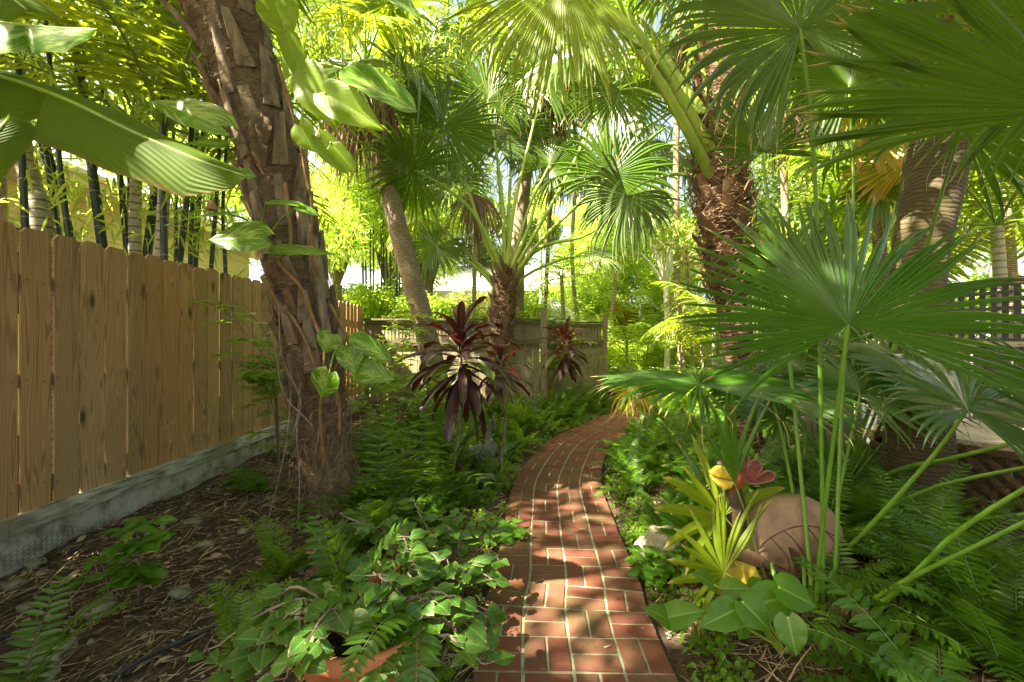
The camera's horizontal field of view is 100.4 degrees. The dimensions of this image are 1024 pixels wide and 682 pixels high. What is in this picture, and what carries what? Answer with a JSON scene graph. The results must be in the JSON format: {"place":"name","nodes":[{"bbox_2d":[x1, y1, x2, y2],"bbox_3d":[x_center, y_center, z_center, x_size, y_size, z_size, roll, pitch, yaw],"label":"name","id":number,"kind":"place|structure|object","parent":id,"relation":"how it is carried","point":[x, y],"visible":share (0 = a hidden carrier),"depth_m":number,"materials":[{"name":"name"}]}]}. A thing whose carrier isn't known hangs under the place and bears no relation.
{"place":"outdoors","nodes":[
{"label":"outdoors","id":0,"kind":"place"},
{"bbox_2d":[0,361,1023,681],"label":"ground","id":1,"kind":"structure","parent":0,"point":[674,655],"depth_m":2.43,"materials":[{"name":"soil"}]},
{"bbox_2d":[0,575,131,681],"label":"fern","id":2,"kind":"object","parent":1,"relation":"on","point":[60,640],"visible":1,"depth_m":1.70,"materials":[{"name":"green plant"}]},
{"bbox_2d":[12,0,171,249],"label":"bamboo cane","id":3,"kind":"object","parent":1,"relation":"on","point":[66,222],"visible":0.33,"depth_m":4.28,"materials":[{"name":"green plant"}]},
{"bbox_2d":[0,1,187,248],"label":"bamboo cane","id":4,"kind":"object","parent":1,"relation":"on","point":[23,186],"visible":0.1,"depth_m":4.28,"materials":[{"name":"green plant"}]},
{"bbox_2d":[0,0,188,471],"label":"ringed palm","id":5,"kind":"object","parent":1,"relation":"on","point":[38,216],"visible":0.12,"depth_m":4.57,"materials":[{"name":"green plant"}]},
{"bbox_2d":[13,0,178,248],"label":"bamboo cane","id":6,"kind":"object","parent":1,"relation":"on","point":[95,197],"visible":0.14,"depth_m":4.57,"materials":[{"name":"green plant"}]},
{"bbox_2d":[5,0,205,253],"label":"bamboo cane","id":7,"kind":"object","parent":1,"relation":"on","point":[123,207],"visible":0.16,"depth_m":4.87,"materials":[{"name":"green plant"}]},
{"bbox_2d":[19,0,207,261],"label":"bamboo cane","id":8,"kind":"object","parent":1,"relation":"on","point":[163,197],"visible":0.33,"depth_m":4.28,"materials":[{"name":"green plant"}]},
{"bbox_2d":[0,0,246,196],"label":"banana plant","id":9,"kind":"object","parent":1,"relation":"on","point":[105,137],"visible":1,"depth_m":1.73,"materials":[{"name":"green plant"}]},
{"bbox_2d":[88,516,177,605],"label":"leafy seedling","id":10,"kind":"object","parent":1,"relation":"on","point":[138,573],"visible":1,"depth_m":2.20,"materials":[{"name":"green plant"}]},
{"bbox_2d":[7,141,259,434],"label":"yellow house","id":11,"kind":"structure","parent":1,"relation":"on","point":[237,263],"depth_m":7.77,"materials":[{"name":"yellow paint"}]},
{"bbox_2d":[42,0,238,273],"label":"bamboo cane","id":12,"kind":"object","parent":1,"relation":"on","point":[191,226],"visible":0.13,"depth_m":4.87,"materials":[{"name":"green plant"}]},
{"bbox_2d":[0,0,336,254],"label":"ringed palm","id":13,"kind":"object","parent":1,"relation":"on","point":[135,242],"visible":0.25,"depth_m":4.60,"materials":[{"name":"green plant"}]},
{"bbox_2d":[56,0,280,261],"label":"bamboo cane","id":14,"kind":"object","parent":1,"relation":"on","point":[175,225],"visible":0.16,"depth_m":4.78,"materials":[{"name":"green plant"}]},
{"bbox_2d":[26,0,319,264],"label":"bamboo cane","id":15,"kind":"object","parent":1,"relation":"on","point":[183,230],"visible":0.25,"depth_m":4.58,"materials":[{"name":"green plant"}]},
{"bbox_2d":[0,220,364,576],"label":"pine fence","id":16,"kind":"object","parent":1,"relation":"on","point":[132,378],"visible":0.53,"depth_m":3.34,"materials":[{"name":"brown wood"}]},
{"bbox_2d":[18,0,377,257],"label":"feather palm","id":17,"kind":"object","parent":1,"relation":"on","point":[157,39],"visible":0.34,"depth_m":3.89,"materials":[{"name":"green plant"}]},
{"bbox_2d":[82,0,337,277],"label":"bamboo cane","id":18,"kind":"object","parent":1,"relation":"on","point":[212,259],"visible":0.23,"depth_m":4.80,"materials":[{"name":"green plant"}]},
{"bbox_2d":[79,15,383,438],"bbox_3d":[-3.127,-2.978,4.921,3.198,8.818,2.694,0,0,0],"label":"bamboo cane","id":19,"kind":"object","parent":1,"relation":"on","point":[223,227],"visible":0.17,"depth_m":4.91,"materials":[{"name":"green plant"}]},
{"bbox_2d":[107,0,365,518],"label":"shaggy palm","id":20,"kind":"object","parent":1,"relation":"on","point":[240,74],"visible":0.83,"depth_m":3.48,"materials":[{"name":"brown plant"}]},
{"bbox_2d":[141,0,420,461],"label":"pothos vine","id":21,"kind":"object","parent":20,"relation":"attached to","point":[317,92],"visible":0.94,"depth_m":3.14,"materials":[{"name":"green plant"}]},
{"bbox_2d":[259,304,313,565],"bbox_3d":[-1.735,0.576,3.029,0.362,1.728,0.707,0,0,0],"label":"thin vine","id":22,"kind":"object","parent":20,"relation":"hanging from","point":[299,413],"visible":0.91,"depth_m":3.35,"materials":[{"name":"brown plant"}]},
{"bbox_2d":[185,300,288,491],"bbox_3d":[-2.511,0.509,4.017,1.178,1.805,0.804,0,0,0],"label":"climbing shrub","id":23,"kind":"object","parent":1,"relation":"on","point":[260,376],"visible":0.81,"depth_m":3.98,"materials":[{"name":"green plant"}]},
{"bbox_2d":[195,576,295,669],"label":"fern","id":24,"kind":"object","parent":1,"relation":"on","point":[234,616],"visible":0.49,"depth_m":1.97,"materials":[{"name":"green plant"}]},
{"bbox_2d":[230,515,331,600],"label":"fern","id":25,"kind":"object","parent":1,"relation":"on","point":[280,556],"visible":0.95,"depth_m":2.51,"materials":[{"name":"green plant"}]},
{"bbox_2d":[236,147,411,301],"bbox_3d":[-4.758,-1.983,11.301,4.686,6.867,5.478,0,0,23],"label":"broadleaf tree","id":26,"kind":"object","parent":1,"relation":"on","point":[339,262],"visible":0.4,"depth_m":10.52,"materials":[{"name":"plant"}]},
{"bbox_2d":[286,496,400,568],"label":"fern","id":27,"kind":"object","parent":1,"relation":"on","point":[357,542],"visible":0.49,"depth_m":2.77,"materials":[{"name":"green plant"}]},
{"bbox_2d":[289,573,433,681],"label":"clay pot","id":28,"kind":"object","parent":1,"relation":"on","point":[334,662],"visible":0.16,"depth_m":1.44,"materials":[{"name":"ceramic"}]},
{"bbox_2d":[188,529,514,681],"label":"potted shrub","id":29,"kind":"object","parent":28,"relation":"in","point":[325,609],"visible":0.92,"depth_m":1.56,"materials":[{"name":"green plant"}]},
{"bbox_2d":[302,514,408,591],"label":"fern","id":30,"kind":"object","parent":28,"relation":"in","point":[338,541],"visible":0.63,"depth_m":1.73,"materials":[{"name":"green plant"}]},
{"bbox_2d":[338,611,442,681],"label":"fern","id":31,"kind":"object","parent":28,"relation":"in","point":[406,661],"visible":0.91,"depth_m":1.42,"materials":[{"name":"green plant"}]},
{"bbox_2d":[287,428,449,528],"bbox_3d":[-1.141,1.109,3.474,1.182,0.662,1.112,0,0,-16],"label":"fern","id":32,"kind":"object","parent":1,"relation":"on","point":[382,471],"visible":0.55,"depth_m":3.42,"materials":[{"name":"green plant"}]},
{"bbox_2d":[272,0,470,400],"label":"leaning palm","id":33,"kind":"object","parent":1,"relation":"on","point":[388,19],"visible":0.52,"depth_m":7.80,"materials":[{"name":"green plant"}]},
{"bbox_2d":[339,277,405,389],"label":"leafy shrub","id":34,"kind":"object","parent":1,"relation":"on","point":[374,304],"visible":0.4,"depth_m":10.61,"materials":[{"name":"green plant"}]},
{"bbox_2d":[348,399,414,468],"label":"fern","id":35,"kind":"object","parent":1,"relation":"on","point":[362,456],"visible":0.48,"depth_m":4.68,"materials":[{"name":"green plant"}]},
{"bbox_2d":[344,332,457,419],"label":"leaf shrub","id":36,"kind":"object","parent":1,"relation":"on","point":[388,387],"visible":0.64,"depth_m":6.36,"materials":[{"name":"green plant"}]},
{"bbox_2d":[316,427,487,543],"bbox_3d":[-0.887,1.213,3.889,1.372,0.450,2.287,0,0,0],"label":"fern bed","id":37,"kind":"object","parent":1,"relation":"on","point":[385,511],"visible":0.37,"depth_m":3.52,"materials":[{"name":"green plant"}]},
{"bbox_2d":[371,301,435,415],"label":"leaf shrub","id":38,"kind":"object","parent":1,"relation":"on","point":[418,329],"visible":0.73,"depth_m":7.58,"materials":[{"name":"green plant"}]},
{"bbox_2d":[340,396,492,498],"bbox_3d":[-0.793,0.973,3.596,1.239,0.893,1.303,0,0,-22],"label":"fern","id":39,"kind":"object","parent":1,"relation":"on","point":[425,472],"visible":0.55,"depth_m":3.78,"materials":[{"name":"green plant"}]},
{"bbox_2d":[335,496,513,595],"bbox_3d":[-0.521,1.213,2.397,1.068,0.442,0.781,0,0,0],"label":"rambling shrub","id":40,"kind":"object","parent":1,"relation":"on","point":[443,538],"visible":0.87,"depth_m":2.39,"materials":[{"name":"green plant"}]},
{"bbox_2d":[368,0,497,297],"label":"background palm","id":41,"kind":"object","parent":1,"relation":"on","point":[463,48],"visible":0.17,"depth_m":12.18,"materials":[{"name":"green plant"}]},
{"bbox_2d":[359,148,508,294],"bbox_3d":[-2.324,-2.101,13.351,4.601,7.110,5.646,0,0,0],"label":"broadleaf tree","id":42,"kind":"object","parent":1,"relation":"on","point":[443,221],"visible":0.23,"depth_m":12.71,"materials":[{"name":"plant"}]},
{"bbox_2d":[396,391,498,463],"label":"fern","id":43,"kind":"object","parent":1,"relation":"on","point":[432,437],"visible":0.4,"depth_m":4.39,"materials":[{"name":"green plant"}]},
{"bbox_2d":[363,307,546,407],"bbox_3d":[-1.189,0.365,8.934,3.831,2.130,0.203,0,0,1],"label":"weathered fence","id":44,"kind":"object","parent":1,"relation":"on","point":[527,333],"visible":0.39,"depth_m":8.90,"materials":[{"name":"brown wood"}]},
{"bbox_2d":[397,296,522,482],"bbox_3d":[-0.456,0.498,3.989,1.138,1.830,1.022,0,0,0],"label":"croton","id":45,"kind":"object","parent":1,"relation":"on","point":[464,390],"visible":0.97,"depth_m":3.86,"materials":[{"name":"purple plant"}]},
{"bbox_2d":[358,386,576,452],"bbox_3d":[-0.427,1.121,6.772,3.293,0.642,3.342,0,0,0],"label":"fern bed","id":46,"kind":"object","parent":1,"relation":"on","point":[531,406],"visible":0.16,"depth_m":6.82,"materials":[{"name":"green plant"}]},
{"bbox_2d":[367,266,590,359],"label":"white house","id":47,"kind":"structure","parent":1,"relation":"on","point":[465,276],"depth_m":22.23,"materials":[{"name":"paint"}]},
{"bbox_2d":[367,397,616,540],"bbox_3d":[0.445,1.233,6.259,1.070,0.388,6.791,0,0,25],"label":"fern bed","id":48,"kind":"object","parent":1,"relation":"on","point":[465,501],"visible":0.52,"depth_m":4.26,"materials":[{"name":"green plant"}]},
{"bbox_2d":[0,450,1000,681],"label":"pebbles","id":49,"kind":"object","parent":1,"relation":"on","point":[89,641],"visible":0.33,"depth_m":2.33,"materials":[{"name":"brown stone"}]},
{"bbox_2d":[471,336,534,469],"bbox_3d":[-0.092,0.675,4.585,0.716,1.472,0.723,0,0,0],"label":"croton","id":50,"kind":"object","parent":1,"relation":"on","point":[500,360],"visible":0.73,"depth_m":4.59,"materials":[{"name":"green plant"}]},
{"bbox_2d":[464,185,563,290],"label":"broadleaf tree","id":51,"kind":"object","parent":1,"relation":"on","point":[556,234],"visible":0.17,"depth_m":25.73,"materials":[{"name":"green plant"}]},
{"bbox_2d":[350,32,685,411],"bbox_3d":[0.237,-2.551,8.482,6.283,7.847,3.181,0,0,0],"label":"stalky palm","id":52,"kind":"object","parent":1,"relation":"on","point":[432,158],"visible":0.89,"depth_m":8.25,"materials":[{"name":"green plant"}]},
{"bbox_2d":[446,0,641,397],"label":"tall thin palm","id":53,"kind":"object","parent":1,"relation":"on","point":[522,204],"visible":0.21,"depth_m":10.41,"materials":[{"name":"green plant"}]},
{"bbox_2d":[537,316,593,402],"bbox_3d":[0.994,0.475,7.960,0.990,1.886,1.042,0,0,-24],"label":"croton","id":54,"kind":"object","parent":1,"relation":"on","point":[565,365],"visible":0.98,"depth_m":7.89,"materials":[{"name":"red plant"}]},
{"bbox_2d":[524,231,608,323],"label":"feather palm","id":55,"kind":"object","parent":1,"relation":"on","point":[549,270],"visible":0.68,"depth_m":13.87,"materials":[{"name":"green plant"}]},
{"bbox_2d":[523,379,617,426],"bbox_3d":[1.097,1.112,8.735,1.789,0.688,3.870,0,0,25],"label":"fern bed","id":56,"kind":"object","parent":1,"relation":"on","point":[570,403],"visible":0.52,"depth_m":8.17,"materials":[{"name":"green plant"}]},
{"bbox_2d":[547,314,606,397],"bbox_3d":[1.541,0.380,10.340,1.610,2.060,0.160,0,0,-8],"label":"weathered fence","id":57,"kind":"object","parent":1,"relation":"on","point":[597,366],"visible":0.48,"depth_m":10.38,"materials":[{"name":"brown wood"}]},
{"bbox_2d":[520,116,637,323],"bbox_3d":[2.033,-3.395,14.551,4.150,9.629,4.194,0,0,34],"label":"background palm","id":58,"kind":"object","parent":1,"relation":"on","point":[574,199],"visible":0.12,"depth_m":14.47,"materials":[{"name":"green plant"}]},
{"bbox_2d":[524,218,648,308],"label":"broadleaf tree","id":59,"kind":"object","parent":1,"relation":"on","point":[552,289],"visible":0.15,"depth_m":19.32,"materials":[{"name":"green plant"}]},
{"bbox_2d":[418,401,755,681],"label":"ground cover","id":60,"kind":"object","parent":1,"relation":"on","point":[440,674],"visible":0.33,"depth_m":2.38,"materials":[{"name":"green plant"}]},
{"bbox_2d":[573,272,639,352],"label":"leafy shrub","id":61,"kind":"object","parent":1,"relation":"on","point":[601,290],"visible":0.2,"depth_m":13.33,"materials":[{"name":"green plant"}]},
{"bbox_2d":[605,384,662,424],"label":"young fan palm","id":62,"kind":"object","parent":1,"relation":"on","point":[640,405],"visible":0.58,"depth_m":6.19,"materials":[{"name":"green plant"}]},
{"bbox_2d":[597,314,674,387],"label":"feather palm","id":63,"kind":"object","parent":1,"relation":"on","point":[633,332],"visible":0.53,"depth_m":10.64,"materials":[{"name":"green plant"}]},
{"bbox_2d":[582,251,692,368],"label":"feather palm","id":64,"kind":"object","parent":1,"relation":"on","point":[635,294],"visible":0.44,"depth_m":12.73,"materials":[{"name":"green plant"}]},
{"bbox_2d":[572,286,716,369],"bbox_3d":[3.789,-0.011,12.295,4.322,2.861,4.862,0,0,0],"label":"leafy shrub","id":65,"kind":"object","parent":1,"relation":"on","point":[644,357],"visible":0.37,"depth_m":11.57,"materials":[{"name":"green plant"}]},
{"bbox_2d":[597,244,692,365],"bbox_3d":[4.207,-0.873,13.710,3.082,4.641,3.065,0,0,0],"label":"leafy shrub","id":66,"kind":"object","parent":1,"relation":"on","point":[636,267],"visible":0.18,"depth_m":13.20,"materials":[{"name":"green plant"}]},
{"bbox_2d":[596,87,697,368],"bbox_3d":[5.529,-3.532,15.121,4.661,9.905,4.313,0,0,38],"label":"background palm","id":67,"kind":"object","parent":1,"relation":"on","point":[667,152],"visible":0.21,"depth_m":14.49,"materials":[{"name":"green plant"}]},
{"bbox_2d":[599,210,700,368],"bbox_3d":[3.632,-0.956,10.665,3.138,4.797,2.961,0,0,42],"label":"palm tree","id":68,"kind":"object","parent":1,"relation":"on","point":[667,271],"visible":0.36,"depth_m":10.36,"materials":[{"name":"green plant"}]},
{"bbox_2d":[624,545,680,588],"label":"weed","id":69,"kind":"object","parent":1,"relation":"on","point":[647,570],"visible":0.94,"depth_m":2.48,"materials":[{"name":"green plant"}]},
{"bbox_2d":[416,0,894,466],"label":"rusty palm","id":70,"kind":"object","parent":1,"relation":"on","point":[717,195],"visible":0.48,"depth_m":4.54,"materials":[{"name":"green plant"}]},
{"bbox_2d":[614,0,701,373],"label":"background palm","id":71,"kind":"object","parent":1,"relation":"on","point":[675,52],"visible":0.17,"depth_m":9.94,"materials":[{"name":"green plant"}]},
{"bbox_2d":[634,525,687,571],"bbox_3d":[0.938,1.332,2.727,0.327,0.298,0.269,0,0,0],"label":"limestone rock","id":72,"kind":"object","parent":1,"relation":"on","point":[658,540],"visible":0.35,"depth_m":2.63,"materials":[{"name":"beige stone"}]},
{"bbox_2d":[626,316,721,370],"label":"feather palm","id":73,"kind":"object","parent":1,"relation":"on","point":[705,339],"visible":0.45,"depth_m":9.40,"materials":[{"name":"green plant"}]},
{"bbox_2d":[594,405,761,577],"bbox_3d":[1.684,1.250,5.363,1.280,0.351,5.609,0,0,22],"label":"fern bed","id":74,"kind":"object","parent":1,"relation":"on","point":[671,492],"visible":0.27,"depth_m":3.83,"materials":[{"name":"green plant"}]},
{"bbox_2d":[639,281,718,391],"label":"feather palm","id":75,"kind":"object","parent":1,"relation":"on","point":[692,328],"visible":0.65,"depth_m":7.47,"materials":[{"name":"green plant"}]},
{"bbox_2d":[654,220,704,370],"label":"tree","id":76,"kind":"object","parent":1,"relation":"on","point":[685,258],"visible":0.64,"depth_m":8.98,"materials":[{"name":"green plant"}]},
{"bbox_2d":[587,395,817,502],"bbox_3d":[2.612,1.088,5.810,2.177,0.681,5.782,0,0,20],"label":"fern bed","id":77,"kind":"object","parent":1,"relation":"on","point":[668,455],"visible":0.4,"depth_m":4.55,"materials":[{"name":"green plant"}]},
{"bbox_2d":[654,384,784,629],"bbox_3d":[1.083,0.813,2.409,0.962,1.202,0.655,0,0,-23],"label":"bromeliad","id":78,"kind":"object","parent":1,"relation":"on","point":[698,496],"visible":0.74,"depth_m":2.18,"materials":[{"name":"green plant"}]},
{"bbox_2d":[643,568,816,656],"bbox_3d":[0.922,1.221,1.842,0.741,0.387,0.386,0,0,0],"label":"arrowhead plant","id":79,"kind":"object","parent":1,"relation":"on","point":[778,602],"visible":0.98,"depth_m":1.81,"materials":[{"name":"green plant"}]},
{"bbox_2d":[679,156,857,244],"bbox_3d":[9.314,-2.493,14.949,6.741,7.878,5.499,0,0,-33],"label":"broadleaf tree","id":80,"kind":"object","parent":1,"relation":"on","point":[774,195],"visible":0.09,"depth_m":13.48,"materials":[{"name":"green plant"}]},
{"bbox_2d":[708,453,843,591],"bbox_3d":[1.455,1.015,2.391,0.852,0.826,0.205,0,0,-9],"label":"rooster sculpture","id":81,"kind":"object","parent":1,"relation":"on","point":[778,534],"visible":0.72,"depth_m":2.34,"materials":[{"name":"brown ceramic"}]},
{"bbox_2d":[681,7,871,296],"bbox_3d":[5.644,-3.064,9.055,3.858,8.954,3.924,0,0,37],"label":"background palm","id":82,"kind":"object","parent":1,"relation":"on","point":[784,199],"visible":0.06,"depth_m":8.96,"materials":[{"name":"green plant"}]},
{"bbox_2d":[585,0,1023,621],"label":"fan palm shrub","id":83,"kind":"object","parent":1,"relation":"on","point":[909,276],"visible":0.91,"depth_m":1.86,"materials":[{"name":"green plant"}]},
{"bbox_2d":[680,0,1017,521],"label":"stout palm","id":84,"kind":"object","parent":1,"relation":"on","point":[917,202],"visible":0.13,"depth_m":3.27,"materials":[{"name":"brown plant"}]},
{"bbox_2d":[704,413,994,527],"bbox_3d":[3.203,1.171,4.520,1.972,0.546,4.097,0,0,24],"label":"fern bed","id":85,"kind":"object","parent":1,"relation":"on","point":[774,453],"visible":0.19,"depth_m":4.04,"materials":[{"name":"green plant"}]},
{"bbox_2d":[804,536,903,632],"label":"fern","id":86,"kind":"object","parent":1,"relation":"on","point":[849,579],"visible":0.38,"depth_m":2.15,"materials":[{"name":"green plant"}]},
{"bbox_2d":[691,0,1023,608],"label":"fan palm shrub","id":87,"kind":"object","parent":1,"relation":"on","point":[930,383],"visible":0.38,"depth_m":2.43,"materials":[{"name":"green plant"}]},
{"bbox_2d":[794,650,946,681],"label":"fern","id":88,"kind":"object","parent":1,"relation":"on","point":[902,664],"visible":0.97,"depth_m":1.51,"materials":[{"name":"green plant"}]},
{"bbox_2d":[789,557,978,681],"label":"fern","id":89,"kind":"object","parent":1,"relation":"on","point":[923,652],"visible":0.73,"depth_m":1.75,"materials":[{"name":"green plant"}]},
{"bbox_2d":[753,275,1023,485],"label":"grey fence","id":90,"kind":"object","parent":1,"relation":"on","point":[1017,341],"visible":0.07,"depth_m":4.32,"materials":[{"name":"grey wood"}]},
{"bbox_2d":[756,0,1023,194],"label":"fan palm shrub","id":91,"kind":"object","parent":1,"relation":"on","point":[997,83],"visible":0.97,"depth_m":1.38,"materials":[{"name":"green plant"}]},
{"bbox_2d":[758,109,1023,318],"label":"golden palm","id":92,"kind":"object","parent":1,"relation":"on","point":[882,184],"visible":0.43,"depth_m":5.53,"materials":[{"name":"green plant"}]},
{"bbox_2d":[780,454,1023,681],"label":"fern bed","id":93,"kind":"object","parent":1,"relation":"on","point":[988,578],"visible":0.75,"depth_m":2.23,"materials":[{"name":"green plant"}]},
{"bbox_2d":[826,582,1023,681],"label":"fern","id":94,"kind":"object","parent":1,"relation":"on","point":[1009,652],"visible":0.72,"depth_m":1.79,"materials":[{"name":"green plant"}]},
{"bbox_2d":[831,156,1023,337],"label":"feather palm","id":95,"kind":"object","parent":1,"relation":"on","point":[999,266],"visible":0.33,"depth_m":5.45,"materials":[{"name":"green plant"}]},
{"bbox_2d":[849,419,1023,528],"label":"deck","id":96,"kind":"structure","parent":1,"relation":"on","point":[979,439],"depth_m":3.35,"materials":[{"name":"brown wood"}]},
{"bbox_2d":[887,126,1023,362],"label":"background palm","id":97,"kind":"object","parent":1,"relation":"on","point":[1012,268],"visible":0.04,"depth_m":6.98,"materials":[{"name":"green plant"}]},
{"bbox_2d":[9,0,1023,337],"label":"sky","id":98,"kind":"structure","parent":0,"point":[354,275],"materials":[{"name":"white"}]},
{"bbox_2d":[472,399,678,681],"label":"brick path","id":99,"kind":"structure","parent":0,"point":[576,610],"depth_m":2.41,"materials":[{"name":"red brick"}]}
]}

